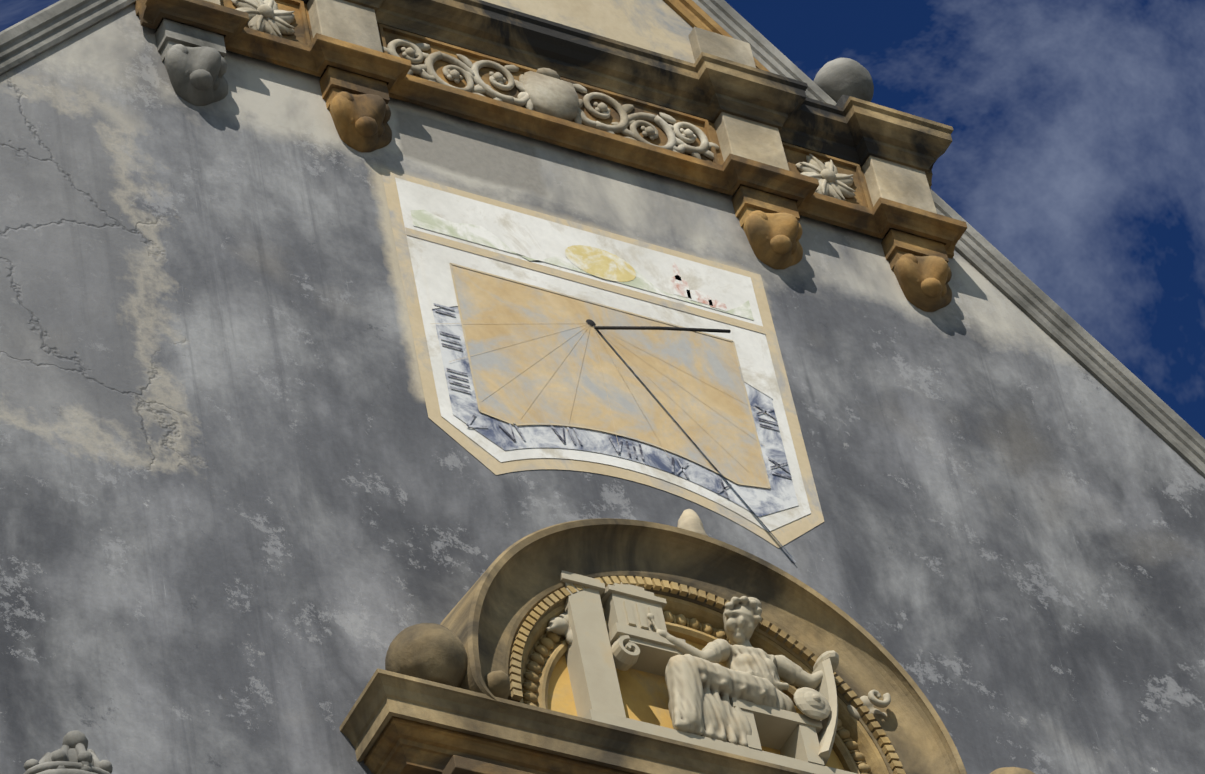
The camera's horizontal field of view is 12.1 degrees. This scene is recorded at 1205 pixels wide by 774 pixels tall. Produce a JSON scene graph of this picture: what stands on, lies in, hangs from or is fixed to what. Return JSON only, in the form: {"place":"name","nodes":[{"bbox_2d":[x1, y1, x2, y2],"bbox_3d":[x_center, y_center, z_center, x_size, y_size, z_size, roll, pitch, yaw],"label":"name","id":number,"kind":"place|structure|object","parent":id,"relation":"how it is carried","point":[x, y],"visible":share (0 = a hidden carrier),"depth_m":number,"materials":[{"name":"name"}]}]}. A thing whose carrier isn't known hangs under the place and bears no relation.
{"place":"outdoors","nodes":[
{"label":"outdoors","id":0,"kind":"place"},
{"bbox_2d":[0,4,1204,773],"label":"gable wall","id":1,"kind":"structure","parent":0,"point":[260,510],"depth_m":26.82,"materials":[{"name":"paint"}]},
{"bbox_2d":[24,730,112,773],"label":"coat of arms carving","id":2,"kind":"object","parent":1,"relation":"attached to","point":[72,755],"visible":1,"depth_m":23.42,"materials":[{"name":"grey stone"}]},
{"bbox_2d":[155,19,227,105],"bbox_3d":[-1.950,-1.578,27.564,0.366,0.475,0.217,15,-52,-24],"label":"corbel","id":3,"kind":"object","parent":1,"relation":"attached to","point":[194,61],"visible":1,"depth_m":27.49,"materials":[{"name":"grey stone"}]},
{"bbox_2d":[319,66,391,151],"bbox_3d":[-1.168,-1.368,27.931,0.366,0.475,0.217,15,-52,-24],"label":"corbel","id":4,"kind":"object","parent":1,"relation":"attached to","point":[357,106],"visible":1,"depth_m":27.85,"materials":[{"name":"stone"}]},
{"bbox_2d":[441,755,532,773],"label":"door surround","id":5,"kind":"object","parent":1,"relation":"attached to","point":[456,764],"visible":1,"depth_m":24.34,"materials":[{"name":"beige stone"}]},
{"bbox_2d":[385,623,466,687],"bbox_3d":[-0.767,1.209,24.761,0.365,0.362,0.370,15,-52,-24],"label":"stone ball","id":6,"kind":"object","parent":5,"relation":"on","point":[435,652],"visible":0.77,"depth_m":24.62,"materials":[{"name":"stone"}]},
{"bbox_2d":[547,636,844,770],"bbox_3d":[0.387,1.402,25.608,1.880,1.080,0.001,15,-52,-24],"label":"tympanum","id":7,"kind":"object","parent":5,"relation":"attached to","point":[645,696],"depth_m":25.43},
{"bbox_2d":[560,570,856,773],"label":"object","id":8,"kind":"object","parent":5,"relation":"on","point":[598,652],"visible":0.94,"depth_m":25.49,"materials":[{"name":"beige stone"}]},
{"bbox_2d":[546,613,890,719],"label":"statue animal heads","id":9,"kind":"object","parent":8,"relation":"attached to","point":[559,625],"visible":0.6,"depth_m":25.93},
{"bbox_2d":[665,639,802,746],"bbox_3d":[0.596,1.405,25.552,0.819,0.717,0.278,15,-52,-24],"label":"draped statue body","id":10,"kind":"object","parent":8,"relation":"on","point":[702,692],"visible":0.75,"depth_m":25.40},
{"bbox_2d":[647,596,822,689],"bbox_3d":[0.600,1.134,25.823,0.907,0.487,0.200,15,-52,-24],"label":"statue head and arms","id":11,"kind":"object","parent":10,"relation":"attached to","point":[742,618],"visible":0.69,"depth_m":25.85},
{"bbox_2d":[990,767,1034,773],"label":"stone ball","id":12,"kind":"object","parent":5,"relation":"on","point":[1010,770],"visible":1,"depth_m":25.95,"materials":[{"name":"stone"}]},
{"bbox_2d":[364,716,633,773],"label":"cornice underside","id":13,"kind":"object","parent":1,"relation":"attached to","point":[403,746],"depth_m":24.46,"materials":[{"name":"brown stone"}]},
{"bbox_2d":[134,0,933,240],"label":"frieze back panel","id":14,"kind":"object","parent":1,"relation":"attached to","point":[793,158],"depth_m":28.95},
{"bbox_2d":[231,0,294,37],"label":"carved rosette","id":15,"kind":"object","parent":14,"relation":"attached to","point":[268,17],"visible":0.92,"depth_m":28.14,"materials":[{"name":"stone"}]},
{"bbox_2d":[220,0,310,44],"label":"panel frame","id":16,"kind":"object","parent":14,"relation":"attached to","point":[300,3],"visible":0.39,"depth_m":28.32,"materials":[{"name":"stone"}]},
{"bbox_2d":[378,24,718,163],"bbox_3d":[-0.265,-1.455,28.852,1.900,0.415,0.026,15,-52,-24],"label":"panel frame","id":17,"kind":"object","parent":14,"relation":"attached to","point":[383,28],"visible":0.4,"depth_m":28.97,"materials":[{"name":"stone"}]},
{"bbox_2d":[382,39,719,160],"bbox_3d":[-0.256,-1.477,28.845,1.981,0.397,0.076,15,-52,-24],"label":"scrollwork relief","id":18,"kind":"object","parent":14,"relation":"attached to","point":[547,91],"visible":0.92,"depth_m":28.82},
{"bbox_2d":[796,154,855,200],"bbox_3d":[1.167,-1.087,29.503,0.366,0.337,0.087,15,-52,-24],"label":"carved rosette","id":19,"kind":"object","parent":14,"relation":"attached to","point":[833,183],"visible":0.9,"depth_m":29.48,"materials":[{"name":"stone"}]},
{"bbox_2d":[782,142,871,208],"bbox_3d":[1.156,-1.073,29.519,0.490,0.415,0.026,15,-52,-24],"label":"panel frame","id":20,"kind":"object","parent":14,"relation":"attached to","point":[856,167],"visible":0.31,"depth_m":29.65,"materials":[{"name":"stone"}]},
{"bbox_2d":[163,0,936,239],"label":"pedestal blocks","id":21,"kind":"structure","parent":1,"relation":"attached to","point":[349,22],"depth_m":29.38,"materials":[{"name":"beige stone"}]},
{"bbox_2d":[139,0,966,258],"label":"lower cornice ledge","id":22,"kind":"object","parent":1,"relation":"attached to","point":[321,52],"visible":1,"depth_m":28.57,"materials":[{"name":"stone"}]},
{"bbox_2d":[339,668,813,773],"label":"cornice","id":23,"kind":"structure","parent":1,"relation":"attached to","point":[385,696],"depth_m":24.66,"materials":[{"name":"beige stone"}]},
{"bbox_2d":[411,210,753,319],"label":"painted hills","id":24,"kind":"structure","parent":1,"relation":"attached to","point":[427,220],"depth_m":27.78,"materials":[{"name":"white paint"}]},
{"bbox_2d":[482,0,694,62],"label":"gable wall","id":25,"kind":"structure","parent":1,"relation":"attached to","point":[661,27],"depth_m":29.76,"materials":[{"name":"beige paint"}]},
{"bbox_2d":[422,256,772,398],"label":"sundial border panels","id":26,"kind":"object","parent":1,"relation":"attached to","point":[439,281],"visible":1,"depth_m":27.41,"materials":[{"name":"white paint"}]},
{"bbox_2d":[565,245,635,281],"bbox_3d":[-0.009,-0.610,28.065,0.400,0.230,0.001,15,-52,-24],"label":"painted emblem","id":27,"kind":"object","parent":1,"relation":"attached to","point":[600,263],"visible":1,"depth_m":28.07,"materials":[{"name":"paint"}]},
{"bbox_2d":[0,0,1204,477],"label":"gable coping","id":28,"kind":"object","parent":1,"relation":"attached to","point":[40,32],"depth_m":29.48,"materials":[{"name":"grey stone"}]},
{"bbox_2d":[381,168,823,547],"bbox_3d":[0.015,-0.115,27.489,2.140,2.066,0.001,15,-52,-24],"label":"sundial border","id":29,"kind":"object","parent":1,"relation":"attached to","point":[788,533],"visible":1,"depth_m":27.28,"materials":[{"name":"beige paint"}]},
{"bbox_2d":[395,178,810,531],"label":"sundial face background","id":30,"kind":"structure","parent":1,"relation":"attached to","point":[532,237],"depth_m":27.85},
{"bbox_2d":[405,227,764,333],"bbox_3d":[-0.072,-0.519,27.905,2.000,0.055,0.001,15,-52,-24],"label":"sundial strip line","id":31,"kind":"object","parent":30,"relation":"attached to","point":[578,278],"visible":1,"depth_m":27.90,"materials":[{"name":"beige paint"}]},
{"bbox_2d":[452,265,767,486],"bbox_3d":[0.036,-0.044,27.403,1.570,1.074,0.001,15,-52,-24],"label":"sundial face","id":32,"kind":"object","parent":30,"relation":"attached to","point":[512,312],"visible":1,"depth_m":27.42},
{"bbox_2d":[430,323,767,471],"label":"hour lines","id":33,"kind":"object","parent":32,"relation":"attached to","point":[601,369],"visible":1,"depth_m":27.39,"materials":[{"name":"grey paint"}]},
{"bbox_2d":[449,263,770,487],"bbox_3d":[0.037,-0.046,27.401,1.582,1.086,0.001,15,-52,-24],"label":"sundial inner border","id":34,"kind":"object","parent":30,"relation":"attached to","point":[470,363],"visible":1,"depth_m":27.36,"materials":[{"name":"beige paint"}]},
{"bbox_2d":[432,306,797,516],"bbox_3d":[0.050,0.026,27.334,1.870,1.272,0.001,15,-52,-24],"label":"numeral band","id":35,"kind":"object","parent":30,"relation":"attached to","point":[779,495],"visible":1,"depth_m":27.09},
{"bbox_2d":[434,303,790,497],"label":"roman numerals","id":36,"kind":"object","parent":35,"relation":"attached to","point":[578,437],"visible":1,"depth_m":27.04,"materials":[{"name":"paint"}]},
{"bbox_2d":[301,0,953,186],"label":"cornice","id":37,"kind":"structure","parent":1,"relation":"attached to","point":[709,87],"depth_m":29.38,"materials":[{"name":"stone"}]},
{"bbox_2d":[835,95,849,107],"bbox_3d":[1.361,-1.242,30.166,0.475,0.170,0.665,15,-52,-24],"label":"pedestal","id":38,"kind":"object","parent":37,"relation":"on","point":[843,99],"visible":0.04,"depth_m":29.96,"materials":[{"name":"stone"}]},
{"bbox_2d":[813,58,873,102],"bbox_3d":[1.282,-1.578,30.195,0.326,0.356,0.327,15,-52,-24],"label":"ball finial","id":39,"kind":"object","parent":38,"relation":"on","point":[835,80],"visible":0.65,"depth_m":30.08,"materials":[{"name":"grey stone"}]},
{"bbox_2d":[586,319,730,332],"bbox_3d":[0.256,-0.287,27.387,0.396,0.573,0.630,15,-52,-24],"label":"metal rod","id":40,"kind":"object","parent":1,"relation":"attached to","point":[590,322],"visible":0.96,"depth_m":27.40,"materials":[{"name":"black metal"}]},
{"bbox_2d":[670,263,726,310],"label":"painted buildings","id":41,"kind":"structure","parent":1,"relation":"attached to","point":[680,286],"depth_m":28.27,"materials":[{"name":"white paint"}]},
{"bbox_2d":[440,518,966,773],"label":"arched pediment","id":42,"kind":"structure","parent":1,"relation":"attached to","point":[512,587],"depth_m":25.96,"materials":[{"name":"stone"}]},
{"bbox_2d":[485,670,509,699],"bbox_3d":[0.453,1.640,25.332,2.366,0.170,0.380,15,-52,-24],"label":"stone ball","id":43,"kind":"object","parent":42,"relation":"attached to","point":[498,683],"visible":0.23,"depth_m":24.77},
{"bbox_2d":[677,509,707,535],"bbox_3d":[0.391,0.657,26.263,0.176,0.267,0.176,15,-52,-24],"label":"finial","id":44,"kind":"object","parent":42,"relation":"on","point":[689,520],"visible":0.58,"depth_m":26.22,"materials":[{"name":"beige stone"}]},
{"bbox_2d":[520,594,888,773],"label":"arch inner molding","id":45,"kind":"structure","parent":42,"relation":"attached to","point":[862,739],"depth_m":25.88,"materials":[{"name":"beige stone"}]},
{"bbox_2d":[523,608,870,773],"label":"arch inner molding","id":46,"kind":"structure","parent":45,"relation":"attached to","point":[543,648],"depth_m":25.76,"materials":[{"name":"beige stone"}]},
{"bbox_2d":[509,576,905,773],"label":"hood dentils","id":47,"kind":"object","parent":42,"relation":"attached to","point":[541,608],"visible":0.79,"depth_m":25.85,"materials":[{"name":"beige stone"}]},
{"bbox_2d":[663,0,769,71],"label":"pediment molding","id":48,"kind":"structure","parent":1,"relation":"attached to","point":[692,14],"depth_m":30.07,"materials":[{"name":"stone"}]},
{"bbox_2d":[732,185,802,268],"bbox_3d":[0.890,-0.815,28.898,0.366,0.475,0.217,15,-52,-24],"label":"corbel","id":49,"kind":"object","parent":1,"relation":"attached to","point":[770,225],"visible":1,"depth_m":28.82,"materials":[{"name":"stone"}]},
{"bbox_2d":[881,229,951,311],"bbox_3d":[1.673,-0.604,29.265,0.366,0.475,0.217,15,-52,-24],"label":"corbel","id":50,"kind":"object","parent":1,"relation":"attached to","point":[920,268],"visible":0.98,"depth_m":29.18,"materials":[{"name":"stone"}]},
{"bbox_2d":[0,0,1204,438],"label":"sky","id":51,"kind":"structure","parent":0,"point":[1076,151],"materials":[{"name":"blue"}]},
{"bbox_2d":[596,329,795,561],"bbox_3d":[0.432,0.260,27.340,0.874,1.382,0.001,15,-52,-24],"label":"sundial gnomon","id":52,"kind":"object","parent":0,"point":[696,446],"visible":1,"depth_m":27.32,"materials":[{"name":"black metal"}]}
]}

